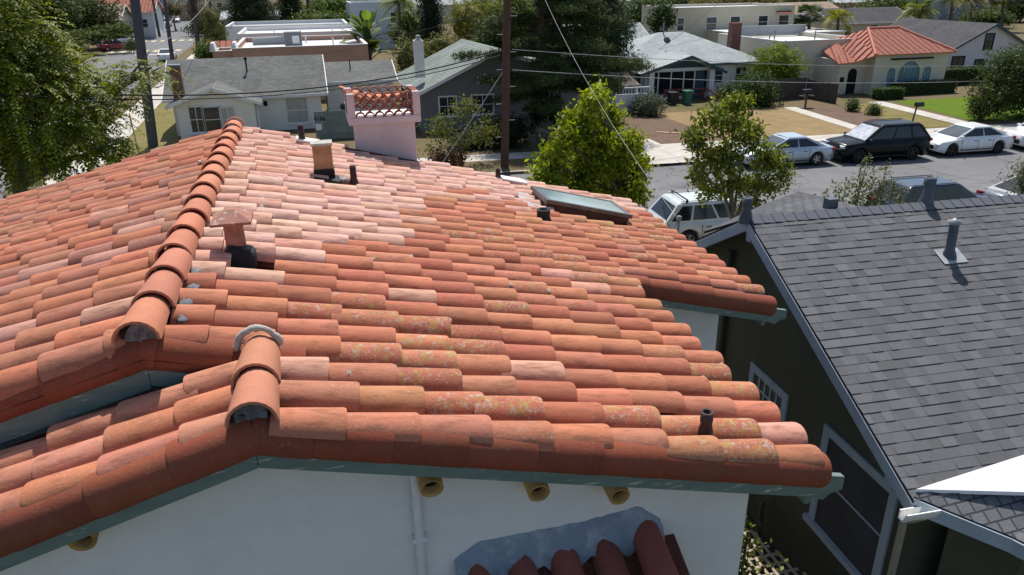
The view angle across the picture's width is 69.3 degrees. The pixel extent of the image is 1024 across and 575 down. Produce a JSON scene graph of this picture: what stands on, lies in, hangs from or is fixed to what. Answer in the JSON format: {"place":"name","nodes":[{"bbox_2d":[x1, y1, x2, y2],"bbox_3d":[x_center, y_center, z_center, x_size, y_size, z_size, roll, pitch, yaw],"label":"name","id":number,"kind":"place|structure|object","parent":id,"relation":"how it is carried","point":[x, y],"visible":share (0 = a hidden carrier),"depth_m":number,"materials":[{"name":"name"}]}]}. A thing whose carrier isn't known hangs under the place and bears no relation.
{"place":"outdoors","nodes":[
{"label":"outdoors","id":0,"kind":"place"},
{"bbox_2d":[2,31,104,72],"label":"pavement","id":1,"kind":"structure","parent":0,"point":[93,49],"depth_m":105.76,"materials":[{"name":"concrete"}]},
{"bbox_2d":[47,19,133,53],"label":"shrub","id":2,"kind":"object","parent":1,"relation":"on","point":[87,35],"visible":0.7,"depth_m":99.14,"materials":[{"name":"green plant"}]},
{"bbox_2d":[0,0,195,196],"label":"feathery tree","id":3,"kind":"object","parent":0,"point":[46,152],"visible":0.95,"depth_m":23.95,"materials":[{"name":"green plant"}]},
{"bbox_2d":[0,21,202,198],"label":"street","id":4,"kind":"structure","parent":0,"point":[116,57],"depth_m":100.72,"materials":[{"name":"asphalt"}]},
{"bbox_2d":[162,0,185,30],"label":"background tree","id":5,"kind":"object","parent":4,"relation":"on","point":[172,9],"visible":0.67,"depth_m":147.77,"materials":[{"name":"green plant"}]},
{"bbox_2d":[40,54,194,186],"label":"sidewalk","id":6,"kind":"structure","parent":0,"point":[156,90],"depth_m":50.68,"materials":[{"name":"concrete"}]},
{"bbox_2d":[163,0,173,59],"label":"utility pole","id":7,"kind":"object","parent":6,"relation":"on","point":[170,44],"visible":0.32,"depth_m":70.05,"materials":[{"name":"brown wood"}]},
{"bbox_2d":[101,102,180,166],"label":"lawn","id":8,"kind":"structure","parent":0,"point":[166,129],"depth_m":46.78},
{"bbox_2d":[130,0,158,146],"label":"utility pole","id":9,"kind":"object","parent":8,"relation":"on","point":[141,53],"visible":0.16,"depth_m":40.94,"materials":[{"name":"brown wood"}]},
{"bbox_2d":[384,27,434,72],"bbox_3d":[-7.634,-17.519,55.632,3.734,3.804,3.478,-11,25,-23],"label":"shrub","id":10,"kind":"object","parent":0,"point":[405,58],"visible":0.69,"depth_m":54.92,"materials":[{"name":"green plant"}]},
{"bbox_2d":[48,0,783,76],"bbox_3d":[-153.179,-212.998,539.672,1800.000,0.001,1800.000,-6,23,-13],"label":"ground","id":11,"kind":"structure","parent":0,"point":[268,2],"depth_m":303.61,"materials":[{"name":"soil"}]},
{"bbox_2d":[0,0,93,50],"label":"background tree","id":12,"kind":"object","parent":11,"relation":"on","point":[60,4],"visible":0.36,"depth_m":83.83,"materials":[{"name":"green plant"}]},
{"bbox_2d":[29,0,131,48],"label":"background tree","id":13,"kind":"object","parent":11,"relation":"on","point":[99,14],"visible":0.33,"depth_m":105.11,"materials":[{"name":"green plant"}]},
{"bbox_2d":[97,0,165,37],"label":"distant house","id":14,"kind":"structure","parent":11,"relation":"on","point":[149,22],"depth_m":131.04,"materials":[{"name":"white paint"}]},
{"bbox_2d":[177,4,229,36],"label":"background tree","id":15,"kind":"object","parent":11,"relation":"on","point":[190,29],"visible":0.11,"depth_m":131.56,"materials":[{"name":"green plant"}]},
{"bbox_2d":[161,54,397,139],"bbox_3d":[-14.869,-13.099,49.054,14.380,4.460,10.042,-6,23,-13],"label":"corner bungalow","id":16,"kind":"object","parent":11,"relation":"on","point":[195,117],"visible":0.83,"depth_m":46.78,"materials":[{"name":"white"}]},
{"bbox_2d":[186,105,206,134],"bbox_3d":[-18.770,-9.976,44.168,1.000,1.675,0.140,-6,23,-13],"label":"window","id":17,"kind":"structure","parent":16,"relation":"in","point":[195,118],"depth_m":44.19,"materials":[{"name":"grey glass"}]},
{"bbox_2d":[201,105,223,132],"bbox_3d":[-17.902,-10.028,44.395,1.230,1.675,0.140,-6,23,-13],"label":"window","id":18,"kind":"structure","parent":16,"relation":"in","point":[211,113],"depth_m":44.38,"materials":[{"name":"grey glass"}]},
{"bbox_2d":[284,97,310,124],"bbox_3d":[-13.561,-11.176,46.841,1.530,1.725,0.140,-6,23,-13],"label":"window","id":19,"kind":"structure","parent":16,"relation":"in","point":[297,108],"depth_m":46.87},
{"bbox_2d":[206,25,361,46],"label":"flat roof house","id":20,"kind":"structure","parent":11,"relation":"on","point":[280,30],"depth_m":76.72,"materials":[{"name":"white paint"}]},
{"bbox_2d":[225,19,347,40],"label":"flat roof house","id":21,"kind":"structure","parent":11,"relation":"on","point":[235,29],"depth_m":91.76,"materials":[{"name":"white paint"}]},
{"bbox_2d":[210,31,368,99],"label":"flat roof house","id":22,"kind":"structure","parent":11,"relation":"on","point":[288,43],"depth_m":58.19,"materials":[{"name":"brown paint"}]},
{"bbox_2d":[286,7,349,24],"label":"background tree","id":23,"kind":"object","parent":11,"relation":"on","point":[322,14],"visible":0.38,"depth_m":101.42,"materials":[{"name":"green plant"}]},
{"bbox_2d":[302,0,360,14],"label":"background tree","id":24,"kind":"object","parent":11,"relation":"on","point":[332,5],"visible":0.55,"depth_m":117.00,"materials":[{"name":"green plant"}]},
{"bbox_2d":[346,0,409,48],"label":"pale block","id":25,"kind":"structure","parent":11,"relation":"on","point":[355,7],"depth_m":100.80,"materials":[{"name":"grey paint"}]},
{"bbox_2d":[391,1,422,42],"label":"background tree","id":26,"kind":"object","parent":11,"relation":"on","point":[406,18],"visible":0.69,"depth_m":89.88,"materials":[{"name":"green plant"}]},
{"bbox_2d":[0,85,844,574],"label":"tile roof house","id":27,"kind":"structure","parent":11,"relation":"on","point":[378,349],"depth_m":5.01,"materials":[{"name":"tile"}]},
{"bbox_2d":[428,147,473,166],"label":"shrub","id":28,"kind":"object","parent":11,"relation":"on","point":[452,159],"visible":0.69,"depth_m":36.24,"materials":[{"name":"brown plant"}]},
{"bbox_2d":[447,0,516,22],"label":"background tree","id":29,"kind":"object","parent":11,"relation":"on","point":[498,5],"visible":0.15,"depth_m":109.08,"materials":[{"name":"green plant"}]},
{"bbox_2d":[461,6,549,48],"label":"background tree","id":30,"kind":"object","parent":11,"relation":"on","point":[491,42],"visible":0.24,"depth_m":67.67,"materials":[{"name":"green plant"}]},
{"bbox_2d":[396,35,627,131],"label":"green roof house","id":31,"kind":"structure","parent":11,"relation":"on","point":[438,91],"depth_m":45.91,"materials":[{"name":"grey paint"}]},
{"bbox_2d":[438,95,457,117],"bbox_3d":[-3.945,-11.141,45.688,1.280,1.325,0.140,-6,23,-13],"label":"window","id":32,"kind":"structure","parent":31,"relation":"in","point":[444,102],"depth_m":45.66,"materials":[{"name":"grey glass"}]},
{"bbox_2d":[471,93,495,115],"bbox_3d":[-1.820,-11.382,46.196,1.580,1.325,0.140,-6,23,-13],"label":"window","id":33,"kind":"structure","parent":31,"relation":"in","point":[486,105],"depth_m":46.23,"materials":[{"name":"grey glass"}]},
{"bbox_2d":[492,0,536,13],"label":"background tree","id":34,"kind":"object","parent":11,"relation":"on","point":[517,4],"visible":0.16,"depth_m":122.18,"materials":[{"name":"green plant"}]},
{"bbox_2d":[619,0,673,22],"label":"background tree","id":35,"kind":"object","parent":11,"relation":"on","point":[636,10],"visible":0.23,"depth_m":119.62,"materials":[{"name":"green plant"}]},
{"bbox_2d":[628,86,669,118],"bbox_3d":[9.114,-12.362,50.309,2.981,2.423,3.091,-6,23,-13],"label":"shrub","id":36,"kind":"object","parent":11,"relation":"on","point":[647,107],"visible":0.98,"depth_m":49.67,"materials":[{"name":"green plant"}]},
{"bbox_2d":[644,0,679,33],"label":"background tree","id":37,"kind":"object","parent":11,"relation":"on","point":[661,14],"visible":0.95,"depth_m":83.51,"materials":[{"name":"green plant"}]},
{"bbox_2d":[570,22,757,99],"bbox_3d":[13.111,-19.293,61.914,13.000,5.300,13.800,-6,23,-13],"label":"porch bungalow","id":38,"kind":"object","parent":11,"relation":"on","point":[678,49],"visible":0.58,"depth_m":59.04,"materials":[{"name":"white"}]},
{"bbox_2d":[688,0,784,3],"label":"background tree","id":39,"kind":"object","parent":11,"relation":"on","point":[730,1],"visible":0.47,"depth_m":127.86,"materials":[{"name":"green plant"}]},
{"bbox_2d":[641,3,846,42],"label":"two storey house","id":40,"kind":"structure","parent":11,"relation":"on","point":[711,24],"depth_m":99.71,"materials":[{"name":"beige paint"}]},
{"bbox_2d":[714,63,786,109],"bbox_3d":[16.895,-14.243,53.206,5.426,3.598,4.489,-6,23,-13],"label":"shrub","id":41,"kind":"object","parent":11,"relation":"on","point":[764,90],"visible":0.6,"depth_m":52.57,"materials":[{"name":"green plant"}]},
{"bbox_2d":[769,77,806,99],"bbox_3d":[19.813,-14.754,55.406,5.300,1.750,0.110,-9,24,-19],"label":"board fence","id":42,"kind":"object","parent":11,"relation":"on","point":[791,90],"visible":0.38,"depth_m":55.80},
{"bbox_2d":[805,78,838,103],"bbox_3d":[22.927,-14.506,54.903,0.110,1.600,3.200,-9,24,-18],"label":"board fence","id":43,"kind":"object","parent":11,"relation":"on","point":[826,92],"visible":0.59,"depth_m":54.69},
{"bbox_2d":[718,24,956,94],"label":"tile hip house","id":44,"kind":"structure","parent":11,"relation":"on","point":[862,58],"depth_m":58.32,"materials":[{"name":"beige paint"}]},
{"bbox_2d":[897,61,919,81],"bbox_3d":[31.022,-16.563,57.950,1.900,2.150,0.050,-6,23,-13],"label":"arched window","id":45,"kind":"structure","parent":44,"relation":"in","point":[908,74],"depth_m":57.86,"materials":[{"name":"blue glass"}]},
{"bbox_2d":[794,7,912,35],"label":"distant house","id":46,"kind":"structure","parent":11,"relation":"on","point":[875,16],"depth_m":106.48,"materials":[{"name":"beige paint"}]},
{"bbox_2d":[694,176,1023,574],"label":"shingle roof house","id":47,"kind":"structure","parent":11,"relation":"on","point":[882,364],"depth_m":10.17,"materials":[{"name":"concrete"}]},
{"bbox_2d":[748,362,788,421],"bbox_3d":[4.088,2.098,12.078,0.100,1.420,1.250,-5,23,-11],"label":"window","id":48,"kind":"structure","parent":47,"relation":"in","point":[768,389],"depth_m":11.84,"materials":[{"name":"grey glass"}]},
{"bbox_2d":[802,423,898,574],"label":"window","id":49,"kind":"structure","parent":47,"relation":"in","point":[854,522],"depth_m":9.95,"materials":[{"name":"glass"}]},
{"bbox_2d":[845,0,927,17],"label":"background tree","id":50,"kind":"object","parent":11,"relation":"on","point":[899,4],"visible":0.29,"depth_m":113.16,"materials":[{"name":"green plant"}]},
{"bbox_2d":[910,0,1005,19],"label":"distant house","id":51,"kind":"structure","parent":11,"relation":"on","point":[944,13],"depth_m":145.86,"materials":[{"name":"grey paint"}]},
{"bbox_2d":[956,5,1019,27],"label":"background tree","id":52,"kind":"object","parent":11,"relation":"on","point":[989,15],"visible":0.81,"depth_m":121.40,"materials":[{"name":"green plant"}]},
{"bbox_2d":[988,0,1023,22],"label":"background tree","id":53,"kind":"object","parent":11,"relation":"on","point":[1020,12],"visible":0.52,"depth_m":136.38,"materials":[{"name":"green plant"}]},
{"bbox_2d":[3,17,1023,197],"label":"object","id":54,"kind":"structure","parent":0,"point":[423,140],"depth_m":50.78,"materials":[{"name":"concrete"}]},
{"bbox_2d":[173,0,211,50],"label":"palm tree","id":55,"kind":"object","parent":54,"relation":"on","point":[193,4],"visible":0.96,"depth_m":73.56,"materials":[{"name":"green plant"}]},
{"bbox_2d":[191,38,219,58],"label":"shrub","id":56,"kind":"object","parent":54,"relation":"on","point":[203,51],"visible":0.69,"depth_m":58.68,"materials":[{"name":"green plant"}]},
{"bbox_2d":[189,3,232,46],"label":"conifer tree","id":57,"kind":"object","parent":54,"relation":"on","point":[216,29],"visible":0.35,"depth_m":74.14,"materials":[{"name":"green plant"}]},
{"bbox_2d":[216,0,292,40],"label":"dark tree","id":58,"kind":"object","parent":54,"relation":"on","point":[249,10],"visible":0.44,"depth_m":98.26,"materials":[{"name":"green plant"}]},
{"bbox_2d":[271,0,308,20],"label":"dark tree","id":59,"kind":"object","parent":54,"relation":"on","point":[285,13],"visible":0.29,"depth_m":109.22,"materials":[{"name":"green plant"}]},
{"bbox_2d":[314,108,369,139],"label":"garden gate","id":60,"kind":"structure","parent":54,"relation":"on","point":[326,133],"depth_m":43.88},
{"bbox_2d":[339,10,397,59],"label":"paddle leaf clump","id":61,"kind":"object","parent":54,"relation":"on","point":[365,26],"visible":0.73,"depth_m":65.05,"materials":[{"name":"green plant"}]},
{"bbox_2d":[374,0,424,70],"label":"palm tree","id":62,"kind":"object","parent":54,"relation":"on","point":[398,3],"visible":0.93,"depth_m":74.08,"materials":[{"name":"green plant"}]},
{"bbox_2d":[412,0,450,58],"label":"cypress tree","id":63,"kind":"object","parent":54,"relation":"on","point":[430,15],"visible":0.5,"depth_m":73.49,"materials":[{"name":"green plant"}]},
{"bbox_2d":[423,28,458,57],"bbox_3d":[-5.555,-19.415,59.663,4.478,2.708,3.624,-6,23,-13],"label":"shrub","id":64,"kind":"object","parent":54,"relation":"on","point":[437,43],"visible":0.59,"depth_m":58.97,"materials":[{"name":"green plant"}]},
{"bbox_2d":[416,93,500,164],"bbox_3d":[-2.396,-7.846,36.987,4.945,3.679,2.481,-6,23,-13],"label":"tree","id":65,"kind":"object","parent":54,"relation":"on","point":[465,141],"visible":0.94,"depth_m":36.76,"materials":[{"name":"green plant"}]},
{"bbox_2d":[439,0,491,41],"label":"tree","id":66,"kind":"object","parent":54,"relation":"on","point":[464,26],"visible":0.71,"depth_m":77.56,"materials":[{"name":"green plant"}]},
{"bbox_2d":[496,0,515,166],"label":"utility pole","id":67,"kind":"object","parent":54,"relation":"on","point":[506,86],"visible":0.89,"depth_m":35.58,"materials":[{"name":"brown wood"}]},
{"bbox_2d":[0,55,500,99],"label":"overhead cable","id":68,"kind":"object","parent":67,"relation":"attached to","point":[245,96],"visible":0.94,"depth_m":27.26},
{"bbox_2d":[5,50,500,95],"bbox_3d":[-8.493,-8.193,28.541,21.135,1.213,0.060,-19,29,-37],"label":"overhead cable","id":69,"kind":"object","parent":67,"relation":"attached to","point":[270,91],"visible":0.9,"depth_m":28.12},
{"bbox_2d":[516,70,975,82],"bbox_3d":[20.137,-12.659,43.834,43.871,2.853,0.036,-10,24,-21],"label":"overhead cable","id":70,"kind":"object","parent":67,"relation":"attached to","point":[723,80],"visible":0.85,"depth_m":40.14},
{"bbox_2d":[512,49,987,66],"bbox_3d":[20.907,-13.912,44.656,46.295,3.053,0.032,-11,25,-23],"label":"overhead cable","id":71,"kind":"object","parent":67,"relation":"attached to","point":[731,62],"visible":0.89,"depth_m":40.60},
{"bbox_2d":[445,84,569,150],"bbox_3d":[0.054,-9.513,41.631,8.026,3.256,3.864,-16,27,-32],"label":"shrub","id":72,"kind":"object","parent":54,"relation":"on","point":[516,133],"visible":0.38,"depth_m":40.98,"materials":[{"name":"green plant"}]},
{"bbox_2d":[526,118,554,151],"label":"shrub","id":73,"kind":"object","parent":54,"relation":"on","point":[543,135],"visible":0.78,"depth_m":38.87,"materials":[{"name":"green plant"}]},
{"bbox_2d":[445,0,656,132],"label":"cedar tree","id":74,"kind":"object","parent":54,"relation":"on","point":[525,24],"visible":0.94,"depth_m":40.72,"materials":[{"name":"green plant"}]},
{"bbox_2d":[562,0,643,94],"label":"cypress tree","id":75,"kind":"object","parent":54,"relation":"on","point":[618,42],"visible":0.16,"depth_m":55.54,"materials":[{"name":"green plant"}]},
{"bbox_2d":[746,36,812,79],"bbox_3d":[20.804,-17.421,58.138,4.651,4.300,5.061,19,30,39],"label":"shrub","id":76,"kind":"object","parent":54,"relation":"on","point":[775,55],"visible":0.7,"depth_m":57.27,"materials":[{"name":"green plant"}]},
{"bbox_2d":[791,3,824,28],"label":"palm tree","id":77,"kind":"object","parent":54,"relation":"on","point":[805,19],"visible":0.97,"depth_m":96.51,"materials":[{"name":"green plant"}]},
{"bbox_2d":[816,8,859,34],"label":"palm tree","id":78,"kind":"object","parent":54,"relation":"on","point":[833,15],"visible":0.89,"depth_m":95.80,"materials":[{"name":"green plant"}]},
{"bbox_2d":[800,105,885,124],"bbox_3d":[22.624,-11.558,49.586,3.305,0.001,7.927,-4,23,-9],"label":"flower bed","id":79,"kind":"object","parent":54,"relation":"on","point":[841,113],"visible":0.8,"depth_m":50.03,"materials":[{"name":"brown soil"}]},
{"bbox_2d":[870,85,906,99],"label":"hedge","id":80,"kind":"object","parent":54,"relation":"on","point":[888,93],"visible":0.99,"depth_m":55.17,"materials":[{"name":"green plant"}]},
{"bbox_2d":[893,0,941,22],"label":"palm tree","id":81,"kind":"object","parent":54,"relation":"on","point":[922,7],"visible":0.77,"depth_m":96.18,"materials":[{"name":"green plant"}]},
{"bbox_2d":[889,78,957,95],"bbox_3d":[31.935,-15.529,57.583,5.791,1.302,1.235,-6,23,-13],"label":"hedge","id":82,"kind":"object","parent":54,"relation":"on","point":[942,86],"visible":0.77,"depth_m":57.32,"materials":[{"name":"green plant"}]},
{"bbox_2d":[889,18,1023,67],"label":"white gable house","id":83,"kind":"structure","parent":54,"relation":"on","point":[970,42],"depth_m":70.86,"materials":[{"name":"grey paint"}]},
{"bbox_2d":[944,66,989,85],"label":"hedge","id":84,"kind":"object","parent":54,"relation":"on","point":[958,73],"visible":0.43,"depth_m":61.78,"materials":[{"name":"green plant"}]},
{"bbox_2d":[613,114,721,143],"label":"dirt lot","id":85,"kind":"structure","parent":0,"point":[651,126],"depth_m":46.16,"materials":[{"name":"brown soil"}]},
{"bbox_2d":[615,86,649,113],"bbox_3d":[7.609,-12.629,50.447,3.700,1.900,0.100,-6,23,-13],"label":"picket fence","id":86,"kind":"object","parent":85,"relation":"on","point":[626,98],"visible":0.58,"depth_m":50.41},
{"bbox_2d":[642,149,702,163],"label":"driveway","id":87,"kind":"structure","parent":0,"point":[668,156],"depth_m":38.88,"materials":[{"name":"concrete"}]},
{"bbox_2d":[417,123,1021,161],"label":"sidewalk","id":88,"kind":"structure","parent":0,"point":[487,157],"depth_m":40.84,"materials":[{"name":"concrete"}]},
{"bbox_2d":[661,106,851,139],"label":"dirt lot","id":89,"kind":"structure","parent":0,"point":[780,119],"depth_m":47.45,"materials":[{"name":"soil"}]},
{"bbox_2d":[504,145,1023,210],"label":"street","id":90,"kind":"structure","parent":0,"point":[973,171],"depth_m":35.72,"materials":[{"name":"asphalt"}]},
{"bbox_2d":[647,190,753,240],"bbox_3d":[7.199,-2.554,26.499,4.547,1.765,2.150,-5,23,-11],"label":"parked car","id":91,"kind":"object","parent":90,"relation":"on","point":[697,220],"visible":0.35,"depth_m":25.56,"materials":[{"name":"paint"}]},
{"bbox_2d":[733,132,835,167],"bbox_3d":[13.612,-6.952,37.274,4.833,1.440,2.110,-5,23,-11],"label":"parked car","id":92,"kind":"object","parent":90,"relation":"on","point":[802,148],"visible":0.52,"depth_m":36.66,"materials":[{"name":"silver metal"}]},
{"bbox_2d":[822,118,932,162],"bbox_3d":[18.724,-7.583,38.086,5.131,1.850,2.260,-5,23,-11],"label":"parked car","id":93,"kind":"object","parent":90,"relation":"on","point":[892,138],"visible":0.92,"depth_m":37.37,"materials":[{"name":"black paint"}]},
{"bbox_2d":[866,174,988,204],"bbox_3d":[16.120,-3.328,28.186,4.786,1.670,2.130,-5,23,-11],"label":"parked car","id":94,"kind":"object","parent":90,"relation":"on","point":[945,189],"visible":0.16,"depth_m":27.34,"materials":[{"name":"blue paint"}]},
{"bbox_2d":[929,122,1016,155],"bbox_3d":[23.997,-7.914,39.241,4.707,1.440,2.090,-5,23,-11],"label":"parked car","id":95,"kind":"object","parent":90,"relation":"on","point":[953,140],"visible":0.87,"depth_m":38.55,"materials":[{"name":"white paint"}]},
{"bbox_2d":[976,176,1020,195],"bbox_3d":[20.926,-3.660,29.124,4.785,1.440,2.110,-5,23,-11],"label":"parked car","id":96,"kind":"object","parent":90,"relation":"on","point":[998,189],"visible":0.12,"depth_m":28.98,"materials":[{"name":"grey paint"}]},
{"bbox_2d":[1001,123,1023,146],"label":"parked car","id":97,"kind":"object","parent":90,"relation":"on","point":[1018,131],"visible":0.56,"depth_m":39.67,"materials":[{"name":"white paint"}]},
{"bbox_2d":[740,512,793,574],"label":"side passage","id":98,"kind":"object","parent":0,"point":[771,548],"depth_m":12.03,"materials":[{"name":"soil"}]},
{"bbox_2d":[738,515,787,574],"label":"vine","id":99,"kind":"object","parent":98,"relation":"on","point":[747,543],"visible":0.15,"depth_m":9.52,"materials":[{"name":"green plant"}]},
{"bbox_2d":[740,499,806,574],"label":"lattice panel","id":100,"kind":"object","parent":98,"relation":"on","point":[760,515],"visible":0.25,"depth_m":10.79,"materials":[{"name":"brown wood"}]},
{"bbox_2d":[783,107,856,128],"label":"garden path","id":101,"kind":"structure","parent":0,"point":[827,119],"depth_m":48.69,"materials":[{"name":"concrete"}]},
{"bbox_2d":[842,103,951,127],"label":"lawn","id":102,"kind":"structure","parent":0,"point":[896,113],"depth_m":48.74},
{"bbox_2d":[870,101,966,123],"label":"garden path","id":103,"kind":"structure","parent":0,"point":[923,113],"depth_m":49.94,"materials":[{"name":"concrete"}]},
{"bbox_2d":[895,94,1023,120],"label":"lawn","id":104,"kind":"structure","parent":0,"point":[951,106],"depth_m":51.77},
{"bbox_2d":[962,39,1023,121],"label":"lawn tree","id":105,"kind":"object","parent":104,"relation":"on","point":[1002,88],"visible":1,"depth_m":46.25,"materials":[{"name":"green plant"}]},
{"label":"pavement","id":106,"kind":"structure","parent":0,"visible":0},
{"bbox_2d":[524,74,659,209],"bbox_3d":[2.244,-3.038,21.878,4.210,6.296,2.558,-6,23,-13],"label":"street tree","id":107,"kind":"object","parent":106,"relation":"on","point":[586,134],"visible":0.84,"depth_m":21.09,"materials":[{"name":"green plant"}]},
{"bbox_2d":[670,83,802,218],"bbox_3d":[6.743,-3.152,22.253,4.103,6.104,2.129,-6,23,-13],"label":"street tree","id":108,"kind":"object","parent":106,"relation":"on","point":[733,123],"visible":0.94,"depth_m":21.75,"materials":[{"name":"green plant"}]},
{"bbox_2d":[813,153,908,206],"bbox_3d":[10.105,-1.959,21.606,3.289,3.763,1.152,-6,23,-13],"label":"sprouting shrub","id":109,"kind":"object","parent":106,"relation":"on","point":[868,196],"visible":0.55,"depth_m":21.17,"materials":[{"name":"green plant"}]},
{"bbox_2d":[997,156,1023,194],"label":"shrub","id":110,"kind":"object","parent":106,"relation":"on","point":[1020,177],"visible":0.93,"depth_m":20.91,"materials":[{"name":"green plant"}]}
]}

